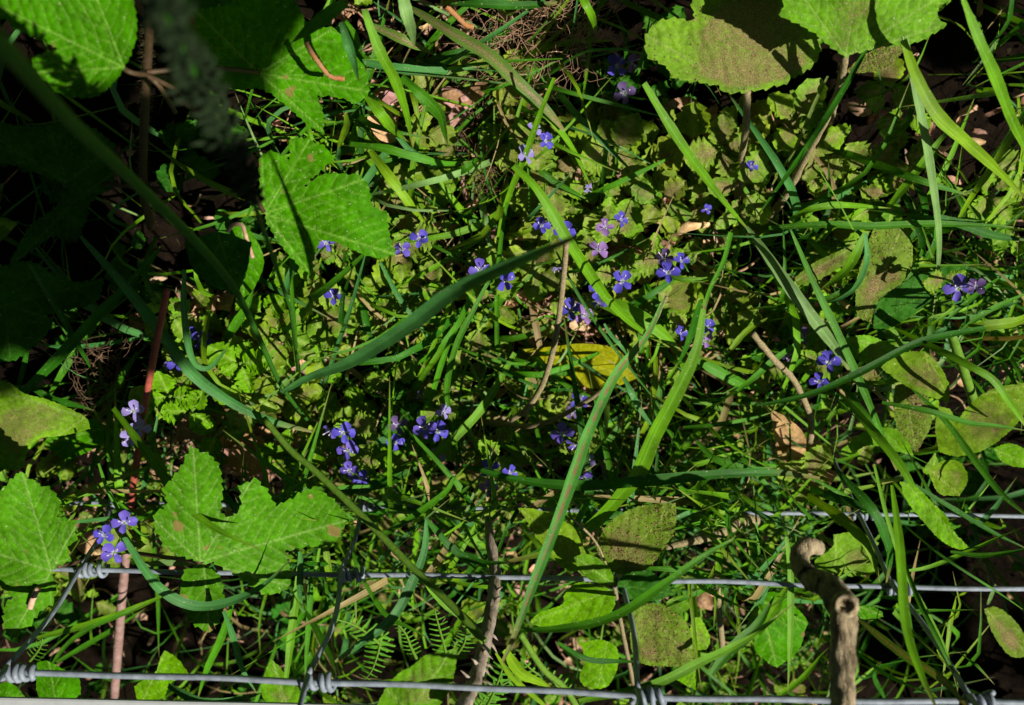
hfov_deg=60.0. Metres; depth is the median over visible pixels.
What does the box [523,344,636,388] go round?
fallen leaf
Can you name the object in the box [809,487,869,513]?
grass blade
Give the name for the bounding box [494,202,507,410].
grass blade
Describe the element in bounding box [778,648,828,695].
grass blade
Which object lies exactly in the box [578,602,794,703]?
grass blade
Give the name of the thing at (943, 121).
grass blade
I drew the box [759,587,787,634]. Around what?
grass blade
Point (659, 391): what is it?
grass blade
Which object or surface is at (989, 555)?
grass blade
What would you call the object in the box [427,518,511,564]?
grass blade
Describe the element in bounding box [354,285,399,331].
seedling
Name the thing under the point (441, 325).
grass blade
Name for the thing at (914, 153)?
seedling
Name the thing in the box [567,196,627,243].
speedwell
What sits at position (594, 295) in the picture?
speedwell
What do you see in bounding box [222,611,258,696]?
grass blade
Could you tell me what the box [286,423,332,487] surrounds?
seedling
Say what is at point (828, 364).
speedwell
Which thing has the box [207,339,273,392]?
seedling
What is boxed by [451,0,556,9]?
grass blade
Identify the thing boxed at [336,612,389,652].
fern frond
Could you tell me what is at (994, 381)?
grass blade
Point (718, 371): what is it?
grass blade
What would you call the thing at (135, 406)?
speedwell
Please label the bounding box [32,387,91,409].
grass blade
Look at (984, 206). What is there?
seedling
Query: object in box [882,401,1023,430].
grass blade
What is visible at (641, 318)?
grass blade
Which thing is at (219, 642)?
grass blade
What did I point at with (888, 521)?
grass blade
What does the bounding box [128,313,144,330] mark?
dry leaf
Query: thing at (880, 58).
mallow leaf
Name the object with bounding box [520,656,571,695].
fern frond
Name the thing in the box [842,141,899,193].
seedling
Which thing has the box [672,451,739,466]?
grass blade
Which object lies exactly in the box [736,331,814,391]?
grass blade
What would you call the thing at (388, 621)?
grass blade
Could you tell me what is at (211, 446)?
seedling
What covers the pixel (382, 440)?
grass blade
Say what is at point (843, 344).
grass blade
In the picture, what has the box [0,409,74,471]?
grass blade
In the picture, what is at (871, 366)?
grass blade
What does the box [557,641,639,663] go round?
grass blade
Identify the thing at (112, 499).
grass blade
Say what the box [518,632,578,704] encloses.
grass blade
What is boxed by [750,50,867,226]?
grass blade
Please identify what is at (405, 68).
grass blade
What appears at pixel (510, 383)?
seedling
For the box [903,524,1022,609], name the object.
grass blade
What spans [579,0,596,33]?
grass blade
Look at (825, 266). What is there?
green leaf
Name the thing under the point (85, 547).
dry leaf
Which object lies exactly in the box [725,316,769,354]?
grass blade
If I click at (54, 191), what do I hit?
ground cover
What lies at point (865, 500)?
grass blade
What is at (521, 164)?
grass blade
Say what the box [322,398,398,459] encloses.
speedwell
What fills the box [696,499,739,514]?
grass blade
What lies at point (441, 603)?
grass blade
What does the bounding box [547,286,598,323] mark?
speedwell
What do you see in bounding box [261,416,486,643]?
plant stalk
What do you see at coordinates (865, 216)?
seedling
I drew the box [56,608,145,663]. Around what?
grass blade
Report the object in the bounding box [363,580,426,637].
grass blade
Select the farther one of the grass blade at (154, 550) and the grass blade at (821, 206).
the grass blade at (154, 550)
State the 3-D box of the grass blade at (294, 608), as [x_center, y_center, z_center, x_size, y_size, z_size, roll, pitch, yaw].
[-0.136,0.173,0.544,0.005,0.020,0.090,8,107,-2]
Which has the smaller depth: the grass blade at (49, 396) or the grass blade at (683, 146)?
the grass blade at (683, 146)
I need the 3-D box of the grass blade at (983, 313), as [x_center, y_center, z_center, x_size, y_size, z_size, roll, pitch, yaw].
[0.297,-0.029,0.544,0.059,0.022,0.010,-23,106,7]
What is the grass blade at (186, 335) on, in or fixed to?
on the ground cover at (694, 118)
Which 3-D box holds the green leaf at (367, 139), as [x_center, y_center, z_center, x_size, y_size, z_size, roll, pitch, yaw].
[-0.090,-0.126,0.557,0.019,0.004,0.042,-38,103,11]
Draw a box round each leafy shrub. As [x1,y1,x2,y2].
[518,503,709,689]
[844,221,1023,549]
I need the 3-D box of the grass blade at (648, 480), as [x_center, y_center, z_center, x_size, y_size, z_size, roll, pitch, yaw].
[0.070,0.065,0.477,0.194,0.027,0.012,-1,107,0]
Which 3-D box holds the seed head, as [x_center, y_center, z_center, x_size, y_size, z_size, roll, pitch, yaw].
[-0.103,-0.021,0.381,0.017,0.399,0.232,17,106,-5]
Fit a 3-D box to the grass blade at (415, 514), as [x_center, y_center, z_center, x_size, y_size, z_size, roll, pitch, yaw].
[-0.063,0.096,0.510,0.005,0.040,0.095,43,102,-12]
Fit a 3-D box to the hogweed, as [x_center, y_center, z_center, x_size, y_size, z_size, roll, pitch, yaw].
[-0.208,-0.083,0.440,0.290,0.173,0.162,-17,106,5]
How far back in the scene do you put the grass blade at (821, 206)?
0.51 m
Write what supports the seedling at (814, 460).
on the ground cover at (694, 118)
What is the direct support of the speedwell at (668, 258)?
on the ground at (1000, 666)
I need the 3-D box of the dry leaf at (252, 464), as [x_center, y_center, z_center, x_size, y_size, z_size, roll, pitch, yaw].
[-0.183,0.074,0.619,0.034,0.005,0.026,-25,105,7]
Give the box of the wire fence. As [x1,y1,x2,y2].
[0,451,1023,704]
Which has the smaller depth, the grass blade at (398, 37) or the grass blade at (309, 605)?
the grass blade at (398, 37)
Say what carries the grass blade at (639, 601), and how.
on the ground at (1000, 666)
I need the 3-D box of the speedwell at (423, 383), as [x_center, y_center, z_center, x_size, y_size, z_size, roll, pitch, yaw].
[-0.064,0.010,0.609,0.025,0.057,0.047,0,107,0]
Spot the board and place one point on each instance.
(43, 701)
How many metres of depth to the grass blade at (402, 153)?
0.52 m
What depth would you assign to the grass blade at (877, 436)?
0.50 m
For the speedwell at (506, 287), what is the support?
on the ground at (1000, 666)
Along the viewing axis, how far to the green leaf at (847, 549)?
0.59 m
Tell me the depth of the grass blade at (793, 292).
0.52 m
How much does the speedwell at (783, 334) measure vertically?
0.072 m
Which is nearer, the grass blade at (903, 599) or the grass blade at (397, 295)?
the grass blade at (903, 599)
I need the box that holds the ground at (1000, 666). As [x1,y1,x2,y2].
[0,0,1023,704]
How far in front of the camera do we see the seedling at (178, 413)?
0.53 m
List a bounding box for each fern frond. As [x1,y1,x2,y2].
[27,638,47,661]
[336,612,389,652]
[360,632,395,679]
[394,624,420,659]
[428,610,458,652]
[452,625,475,654]
[474,675,520,704]
[477,650,515,704]
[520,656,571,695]
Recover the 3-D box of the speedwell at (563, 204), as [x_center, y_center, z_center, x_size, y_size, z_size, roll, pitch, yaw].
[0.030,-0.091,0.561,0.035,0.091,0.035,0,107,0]
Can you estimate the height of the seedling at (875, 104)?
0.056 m
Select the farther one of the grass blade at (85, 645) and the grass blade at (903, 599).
the grass blade at (85, 645)
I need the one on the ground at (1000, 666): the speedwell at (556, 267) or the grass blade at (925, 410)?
the speedwell at (556, 267)
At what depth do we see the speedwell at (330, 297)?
0.56 m
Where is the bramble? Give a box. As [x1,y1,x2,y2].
[453,515,501,704]
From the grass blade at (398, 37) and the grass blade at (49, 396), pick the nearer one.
the grass blade at (398, 37)
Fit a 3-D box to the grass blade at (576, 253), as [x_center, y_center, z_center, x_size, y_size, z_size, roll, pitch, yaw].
[0.053,-0.045,0.526,0.013,0.106,0.172,-37,103,10]
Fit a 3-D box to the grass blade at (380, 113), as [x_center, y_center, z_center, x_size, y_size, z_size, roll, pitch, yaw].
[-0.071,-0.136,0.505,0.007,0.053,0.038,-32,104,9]
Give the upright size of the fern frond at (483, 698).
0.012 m
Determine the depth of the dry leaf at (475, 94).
0.55 m
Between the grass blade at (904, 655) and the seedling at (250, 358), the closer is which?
the grass blade at (904, 655)
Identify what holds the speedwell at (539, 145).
on the ground at (1000, 666)
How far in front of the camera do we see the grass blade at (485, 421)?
0.57 m
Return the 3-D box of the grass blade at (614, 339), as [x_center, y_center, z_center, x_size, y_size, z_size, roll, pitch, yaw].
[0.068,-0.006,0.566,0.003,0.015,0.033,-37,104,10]
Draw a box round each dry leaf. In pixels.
[75,523,95,554]
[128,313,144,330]
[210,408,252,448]
[224,508,231,516]
[228,435,274,476]
[339,335,363,351]
[436,78,488,106]
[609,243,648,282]
[665,96,699,110]
[696,592,712,609]
[771,410,805,472]
[810,469,837,484]
[911,135,952,152]
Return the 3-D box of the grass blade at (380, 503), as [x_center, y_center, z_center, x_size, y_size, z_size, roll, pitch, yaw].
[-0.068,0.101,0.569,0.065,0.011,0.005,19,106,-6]
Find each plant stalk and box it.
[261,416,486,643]
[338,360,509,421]
[460,422,530,506]
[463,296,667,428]
[509,243,568,422]
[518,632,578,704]
[666,511,760,549]
[713,573,724,648]
[750,331,814,488]
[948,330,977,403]
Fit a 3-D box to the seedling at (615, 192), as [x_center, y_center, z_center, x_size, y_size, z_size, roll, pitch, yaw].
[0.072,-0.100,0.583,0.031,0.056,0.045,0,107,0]
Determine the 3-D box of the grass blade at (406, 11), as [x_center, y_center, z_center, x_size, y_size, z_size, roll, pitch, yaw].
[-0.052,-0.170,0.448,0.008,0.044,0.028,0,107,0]
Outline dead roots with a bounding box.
[64,0,646,430]
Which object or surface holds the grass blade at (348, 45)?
on the hogweed
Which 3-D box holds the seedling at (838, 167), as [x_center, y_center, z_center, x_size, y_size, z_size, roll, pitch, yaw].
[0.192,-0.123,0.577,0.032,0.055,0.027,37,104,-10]
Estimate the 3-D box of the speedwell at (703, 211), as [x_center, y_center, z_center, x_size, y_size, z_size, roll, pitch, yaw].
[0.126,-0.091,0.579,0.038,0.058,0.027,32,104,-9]
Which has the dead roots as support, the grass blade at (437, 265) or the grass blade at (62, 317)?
the grass blade at (62, 317)
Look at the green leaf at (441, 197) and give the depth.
0.57 m
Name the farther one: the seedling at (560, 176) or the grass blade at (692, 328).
the seedling at (560, 176)
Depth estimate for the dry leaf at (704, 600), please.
0.66 m
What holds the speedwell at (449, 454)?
on the ground at (1000, 666)
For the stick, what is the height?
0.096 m
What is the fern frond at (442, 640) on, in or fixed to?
on the ground at (1000, 666)
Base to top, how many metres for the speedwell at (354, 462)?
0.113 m
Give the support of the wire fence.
on the ground at (1000, 666)
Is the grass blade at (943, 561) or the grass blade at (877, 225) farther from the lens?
the grass blade at (877, 225)
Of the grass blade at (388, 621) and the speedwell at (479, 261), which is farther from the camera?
the speedwell at (479, 261)
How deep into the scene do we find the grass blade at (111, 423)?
0.60 m
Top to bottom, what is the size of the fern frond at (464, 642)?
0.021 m
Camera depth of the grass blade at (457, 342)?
0.53 m
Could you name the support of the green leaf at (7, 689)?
on the bramble shoot
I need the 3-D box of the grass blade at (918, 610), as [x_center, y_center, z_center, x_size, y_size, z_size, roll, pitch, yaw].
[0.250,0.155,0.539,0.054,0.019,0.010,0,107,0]
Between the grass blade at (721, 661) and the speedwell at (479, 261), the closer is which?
the grass blade at (721, 661)
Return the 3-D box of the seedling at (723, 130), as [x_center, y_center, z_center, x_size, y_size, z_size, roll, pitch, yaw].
[0.128,-0.130,0.569,0.038,0.067,0.038,40,103,-11]
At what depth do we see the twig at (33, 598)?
0.47 m
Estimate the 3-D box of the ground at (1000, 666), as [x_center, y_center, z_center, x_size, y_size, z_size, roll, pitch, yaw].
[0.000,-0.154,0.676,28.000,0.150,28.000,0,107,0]
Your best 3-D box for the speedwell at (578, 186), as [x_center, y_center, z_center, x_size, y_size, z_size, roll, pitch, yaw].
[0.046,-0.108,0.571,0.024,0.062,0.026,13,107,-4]
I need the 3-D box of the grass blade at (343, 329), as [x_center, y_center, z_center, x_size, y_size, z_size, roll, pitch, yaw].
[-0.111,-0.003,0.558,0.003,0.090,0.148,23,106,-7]
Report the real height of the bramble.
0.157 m
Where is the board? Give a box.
[0,696,376,704]
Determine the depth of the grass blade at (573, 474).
0.44 m
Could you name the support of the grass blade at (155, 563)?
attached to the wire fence
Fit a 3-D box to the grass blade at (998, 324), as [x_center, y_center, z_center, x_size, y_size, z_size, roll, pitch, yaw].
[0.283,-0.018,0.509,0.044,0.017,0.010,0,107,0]
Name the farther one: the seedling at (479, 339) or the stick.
the seedling at (479, 339)
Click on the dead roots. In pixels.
(480, 116)
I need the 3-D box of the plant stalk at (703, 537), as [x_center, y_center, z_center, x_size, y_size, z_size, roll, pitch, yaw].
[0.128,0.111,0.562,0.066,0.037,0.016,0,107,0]
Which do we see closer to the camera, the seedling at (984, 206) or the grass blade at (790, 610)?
the grass blade at (790, 610)
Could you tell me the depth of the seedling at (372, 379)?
0.59 m
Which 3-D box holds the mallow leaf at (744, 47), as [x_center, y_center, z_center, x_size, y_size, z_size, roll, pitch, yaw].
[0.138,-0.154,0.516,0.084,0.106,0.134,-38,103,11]
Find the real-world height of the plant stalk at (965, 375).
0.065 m
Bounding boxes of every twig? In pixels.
[27,586,40,609]
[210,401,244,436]
[226,222,254,258]
[304,42,344,80]
[445,5,473,29]
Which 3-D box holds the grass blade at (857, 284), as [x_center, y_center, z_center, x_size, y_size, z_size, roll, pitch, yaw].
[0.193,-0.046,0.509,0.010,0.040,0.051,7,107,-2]
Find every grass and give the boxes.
[0,27,576,432]
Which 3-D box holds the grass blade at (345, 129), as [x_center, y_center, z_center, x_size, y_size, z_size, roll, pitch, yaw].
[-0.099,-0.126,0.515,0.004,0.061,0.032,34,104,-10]
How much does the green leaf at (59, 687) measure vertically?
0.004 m
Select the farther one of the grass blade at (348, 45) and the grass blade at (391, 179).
the grass blade at (391, 179)
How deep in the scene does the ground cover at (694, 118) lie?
0.58 m
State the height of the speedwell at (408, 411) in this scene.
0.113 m
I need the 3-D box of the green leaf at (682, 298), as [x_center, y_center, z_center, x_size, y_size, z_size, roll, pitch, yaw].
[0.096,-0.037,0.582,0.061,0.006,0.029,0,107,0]
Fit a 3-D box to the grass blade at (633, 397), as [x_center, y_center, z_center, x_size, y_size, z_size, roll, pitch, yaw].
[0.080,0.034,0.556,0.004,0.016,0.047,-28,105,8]
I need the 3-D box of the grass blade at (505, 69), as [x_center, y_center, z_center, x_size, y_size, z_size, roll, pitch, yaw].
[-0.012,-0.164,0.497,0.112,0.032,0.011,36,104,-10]
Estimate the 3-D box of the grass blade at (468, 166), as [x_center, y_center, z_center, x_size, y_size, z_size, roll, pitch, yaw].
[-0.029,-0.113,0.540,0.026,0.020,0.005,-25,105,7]
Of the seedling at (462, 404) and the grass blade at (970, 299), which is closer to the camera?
the grass blade at (970, 299)
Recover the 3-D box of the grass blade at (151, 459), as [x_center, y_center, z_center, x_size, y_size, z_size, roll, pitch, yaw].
[-0.180,0.070,0.482,0.115,0.080,0.010,24,105,-7]
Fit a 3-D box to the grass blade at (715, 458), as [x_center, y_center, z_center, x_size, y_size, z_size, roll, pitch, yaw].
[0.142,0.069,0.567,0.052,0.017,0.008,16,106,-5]
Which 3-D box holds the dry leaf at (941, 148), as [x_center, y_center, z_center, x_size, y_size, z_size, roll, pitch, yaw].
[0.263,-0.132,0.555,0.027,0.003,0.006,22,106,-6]
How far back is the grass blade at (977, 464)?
0.49 m
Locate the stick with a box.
[789,537,858,704]
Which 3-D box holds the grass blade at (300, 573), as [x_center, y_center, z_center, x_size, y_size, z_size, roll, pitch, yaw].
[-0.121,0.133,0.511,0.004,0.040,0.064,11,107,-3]
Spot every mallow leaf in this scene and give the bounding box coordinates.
[644,0,821,204]
[769,0,950,222]
[823,45,902,138]
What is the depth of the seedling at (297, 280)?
0.57 m
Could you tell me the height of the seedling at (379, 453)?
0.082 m
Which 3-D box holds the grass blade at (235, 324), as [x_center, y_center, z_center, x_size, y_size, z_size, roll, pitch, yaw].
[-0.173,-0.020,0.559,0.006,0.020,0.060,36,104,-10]
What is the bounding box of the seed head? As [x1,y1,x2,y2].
[137,0,299,378]
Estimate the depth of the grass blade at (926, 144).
0.47 m
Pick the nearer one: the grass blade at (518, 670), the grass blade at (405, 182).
the grass blade at (518, 670)
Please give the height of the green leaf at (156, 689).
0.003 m
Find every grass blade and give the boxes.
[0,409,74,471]
[16,352,28,390]
[20,249,159,393]
[29,264,96,379]
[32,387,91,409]
[37,586,178,639]
[51,603,143,663]
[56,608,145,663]
[98,463,153,536]
[107,414,115,514]
[112,407,261,549]
[122,537,290,610]
[146,560,193,566]
[152,530,159,650]
[167,683,260,700]
[180,270,231,370]
[198,605,233,696]
[222,288,254,344]
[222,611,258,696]
[284,569,299,677]
[289,258,305,407]
[291,0,347,42]
[296,551,303,608]
[304,556,312,673]
[304,610,335,673]
[322,256,365,391]
[335,148,342,173]
[335,463,426,495]
[335,519,428,662]
[337,113,349,147]
[339,21,358,81]
[345,20,361,54]
[350,141,467,165]
[353,437,414,444]
[355,477,455,552]
[356,494,416,510]
[362,9,412,146]
[362,59,483,75]
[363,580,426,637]
[365,92,407,141]
[369,150,424,223]
[370,352,516,480]
[373,23,433,55]
[378,238,482,297]
[379,262,431,343]
[386,321,458,469]
[387,511,478,519]
[398,0,415,47]
[400,74,447,145]
[401,174,473,184]
[411,271,454,388]
[412,6,563,130]
[424,584,480,630]
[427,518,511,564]
[444,281,489,476]
[447,154,481,174]
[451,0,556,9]
[463,464,819,490]
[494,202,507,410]
[495,652,545,704]
[496,77,555,250]
[501,299,664,662]
[502,649,549,686]
[508,303,705,561]
[512,86,589,184]
[512,163,671,348]
[519,528,753,632]
[555,251,658,404]
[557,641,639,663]
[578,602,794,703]
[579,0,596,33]
[598,297,681,350]
[603,323,626,353]
[622,376,651,425]
[642,81,746,226]
[654,373,663,419]
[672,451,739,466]
[673,299,703,369]
[683,411,774,427]
[688,352,771,389]
[695,439,772,468]
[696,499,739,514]
[702,232,732,309]
[709,596,774,675]
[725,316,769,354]
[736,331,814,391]
[745,226,850,372]
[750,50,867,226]
[756,322,1023,406]
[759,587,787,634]
[768,76,828,192]
[769,220,1022,229]
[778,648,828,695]
[785,537,793,687]
[789,202,886,220]
[790,230,897,470]
[806,493,879,581]
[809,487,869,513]
[819,233,869,304]
[821,232,867,289]
[835,468,892,582]
[842,395,915,485]
[856,651,926,692]
[858,619,966,704]
[863,379,896,391]
[872,605,964,611]
[873,464,956,686]
[878,120,966,217]
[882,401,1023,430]
[891,485,935,704]
[894,328,1023,424]
[900,38,1023,198]
[902,35,941,318]
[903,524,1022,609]
[906,564,953,671]
[909,527,1022,571]
[912,389,1023,514]
[915,484,1023,547]
[941,215,1023,240]
[948,273,1004,318]
[949,113,1023,235]
[950,548,1023,557]
[961,0,1023,151]
[961,294,1023,328]
[968,315,1023,330]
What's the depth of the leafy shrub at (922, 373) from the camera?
0.53 m
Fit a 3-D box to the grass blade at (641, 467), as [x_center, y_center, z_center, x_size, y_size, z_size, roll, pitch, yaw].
[0.055,0.060,0.493,0.026,0.092,0.213,25,105,-7]
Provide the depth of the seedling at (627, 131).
0.55 m
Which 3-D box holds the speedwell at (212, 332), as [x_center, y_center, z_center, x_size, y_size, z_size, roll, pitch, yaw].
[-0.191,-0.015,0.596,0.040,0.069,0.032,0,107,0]
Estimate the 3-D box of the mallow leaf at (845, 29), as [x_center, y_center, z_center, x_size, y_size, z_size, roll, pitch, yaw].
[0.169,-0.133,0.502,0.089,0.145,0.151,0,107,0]
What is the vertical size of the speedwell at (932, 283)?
0.132 m
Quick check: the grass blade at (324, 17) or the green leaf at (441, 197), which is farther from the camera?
the green leaf at (441, 197)
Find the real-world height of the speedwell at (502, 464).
0.130 m
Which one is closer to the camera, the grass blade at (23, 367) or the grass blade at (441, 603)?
the grass blade at (441, 603)
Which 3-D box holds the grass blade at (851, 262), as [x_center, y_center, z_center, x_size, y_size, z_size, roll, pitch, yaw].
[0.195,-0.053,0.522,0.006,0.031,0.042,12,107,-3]
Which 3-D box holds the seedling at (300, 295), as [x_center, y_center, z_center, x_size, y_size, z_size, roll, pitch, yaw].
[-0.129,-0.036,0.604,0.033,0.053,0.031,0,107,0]
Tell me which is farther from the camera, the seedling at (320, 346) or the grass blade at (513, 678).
the seedling at (320, 346)
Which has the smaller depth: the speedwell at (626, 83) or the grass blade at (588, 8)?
the grass blade at (588, 8)
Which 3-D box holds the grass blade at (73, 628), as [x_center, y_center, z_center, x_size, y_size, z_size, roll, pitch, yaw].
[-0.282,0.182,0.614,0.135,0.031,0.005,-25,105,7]
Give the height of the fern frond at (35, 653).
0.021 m
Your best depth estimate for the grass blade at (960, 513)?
0.49 m
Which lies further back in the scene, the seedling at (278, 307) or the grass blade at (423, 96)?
the seedling at (278, 307)
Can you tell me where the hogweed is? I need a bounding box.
[0,0,395,362]
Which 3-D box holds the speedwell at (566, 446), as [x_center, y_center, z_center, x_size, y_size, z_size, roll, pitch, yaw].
[0.044,0.049,0.587,0.032,0.122,0.055,-17,106,5]
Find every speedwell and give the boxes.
[93,510,145,562]
[120,376,191,446]
[161,346,185,377]
[167,337,215,371]
[190,312,263,348]
[317,239,370,268]
[318,283,379,316]
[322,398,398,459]
[337,428,379,484]
[381,380,419,450]
[391,211,438,256]
[409,332,431,400]
[413,386,457,441]
[427,416,463,461]
[466,246,497,288]
[478,410,517,497]
[486,244,521,299]
[517,115,559,172]
[533,192,583,241]
[542,385,587,420]
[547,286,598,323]
[550,414,603,479]
[551,257,571,272]
[567,175,600,205]
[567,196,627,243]
[573,283,607,321]
[575,227,607,282]
[583,53,640,103]
[596,253,641,292]
[633,232,689,282]
[650,313,714,347]
[680,183,719,236]
[729,144,759,195]
[745,325,808,372]
[792,334,842,387]
[910,256,986,301]
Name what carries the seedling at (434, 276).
on the ground at (1000, 666)
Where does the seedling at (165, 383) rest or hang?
on the ground at (1000, 666)
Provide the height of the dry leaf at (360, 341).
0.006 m
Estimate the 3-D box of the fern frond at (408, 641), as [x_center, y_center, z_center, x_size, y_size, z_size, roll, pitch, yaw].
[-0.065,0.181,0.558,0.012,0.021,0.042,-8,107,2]
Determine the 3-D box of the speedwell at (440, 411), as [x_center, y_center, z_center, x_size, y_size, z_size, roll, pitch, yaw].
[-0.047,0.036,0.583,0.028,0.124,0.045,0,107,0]
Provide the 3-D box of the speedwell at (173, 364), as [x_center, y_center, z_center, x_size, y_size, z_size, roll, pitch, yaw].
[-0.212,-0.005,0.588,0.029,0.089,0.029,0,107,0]
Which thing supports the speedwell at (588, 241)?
on the ground at (1000, 666)
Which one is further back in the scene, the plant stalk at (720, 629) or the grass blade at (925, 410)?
the plant stalk at (720, 629)
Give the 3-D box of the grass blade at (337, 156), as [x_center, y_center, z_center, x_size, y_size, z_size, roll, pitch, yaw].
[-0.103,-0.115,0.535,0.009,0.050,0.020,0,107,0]
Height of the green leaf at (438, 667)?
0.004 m
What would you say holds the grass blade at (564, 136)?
on the ground at (1000, 666)
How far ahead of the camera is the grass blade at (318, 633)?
0.51 m
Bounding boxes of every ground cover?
[0,0,1023,704]
[0,5,1023,701]
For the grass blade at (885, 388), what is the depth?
0.56 m
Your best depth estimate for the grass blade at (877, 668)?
0.53 m
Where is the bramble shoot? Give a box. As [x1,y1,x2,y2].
[0,288,348,698]
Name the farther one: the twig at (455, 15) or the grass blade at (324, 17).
the twig at (455, 15)
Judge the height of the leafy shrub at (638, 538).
0.184 m
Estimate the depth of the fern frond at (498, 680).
0.54 m
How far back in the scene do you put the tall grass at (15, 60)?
0.37 m
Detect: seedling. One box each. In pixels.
[138,370,200,420]
[160,389,212,428]
[188,412,245,458]
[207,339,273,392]
[235,292,287,333]
[259,425,300,471]
[270,258,310,321]
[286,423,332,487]
[294,288,322,326]
[300,314,339,361]
[316,373,365,412]
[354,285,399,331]
[357,419,387,481]
[364,360,415,406]
[395,254,446,307]
[448,330,508,381]
[452,368,489,415]
[503,366,540,417]
[509,171,570,220]
[580,112,643,177]
[604,169,650,239]
[683,109,750,182]
[771,434,832,506]
[787,138,849,193]
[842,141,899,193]
[851,172,894,221]
[862,84,913,144]
[882,129,937,193]
[958,170,1022,224]
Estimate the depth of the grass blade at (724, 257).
0.43 m
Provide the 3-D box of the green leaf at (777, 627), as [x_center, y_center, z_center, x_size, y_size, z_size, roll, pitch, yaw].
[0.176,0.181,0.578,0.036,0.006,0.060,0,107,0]
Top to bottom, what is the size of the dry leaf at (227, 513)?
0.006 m
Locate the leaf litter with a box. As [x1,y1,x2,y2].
[2,0,1023,704]
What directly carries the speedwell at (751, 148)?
on the ground at (1000, 666)
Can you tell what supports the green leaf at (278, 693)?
on the bramble shoot
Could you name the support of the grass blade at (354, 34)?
on the hogweed
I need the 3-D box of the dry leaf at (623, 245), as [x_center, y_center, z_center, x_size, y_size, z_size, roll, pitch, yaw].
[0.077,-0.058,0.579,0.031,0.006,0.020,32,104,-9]
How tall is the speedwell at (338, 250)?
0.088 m
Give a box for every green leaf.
[0,381,89,470]
[0,681,24,696]
[36,660,80,697]
[44,419,104,458]
[134,651,187,699]
[261,660,299,702]
[348,119,398,176]
[377,640,457,704]
[402,155,459,209]
[623,275,704,317]
[754,592,807,667]
[794,243,855,284]
[815,532,878,576]
[858,605,882,620]
[984,606,1023,657]
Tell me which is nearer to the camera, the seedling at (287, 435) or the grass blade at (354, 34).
the grass blade at (354, 34)
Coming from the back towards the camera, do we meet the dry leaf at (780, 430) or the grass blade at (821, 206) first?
the dry leaf at (780, 430)
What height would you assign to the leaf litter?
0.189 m

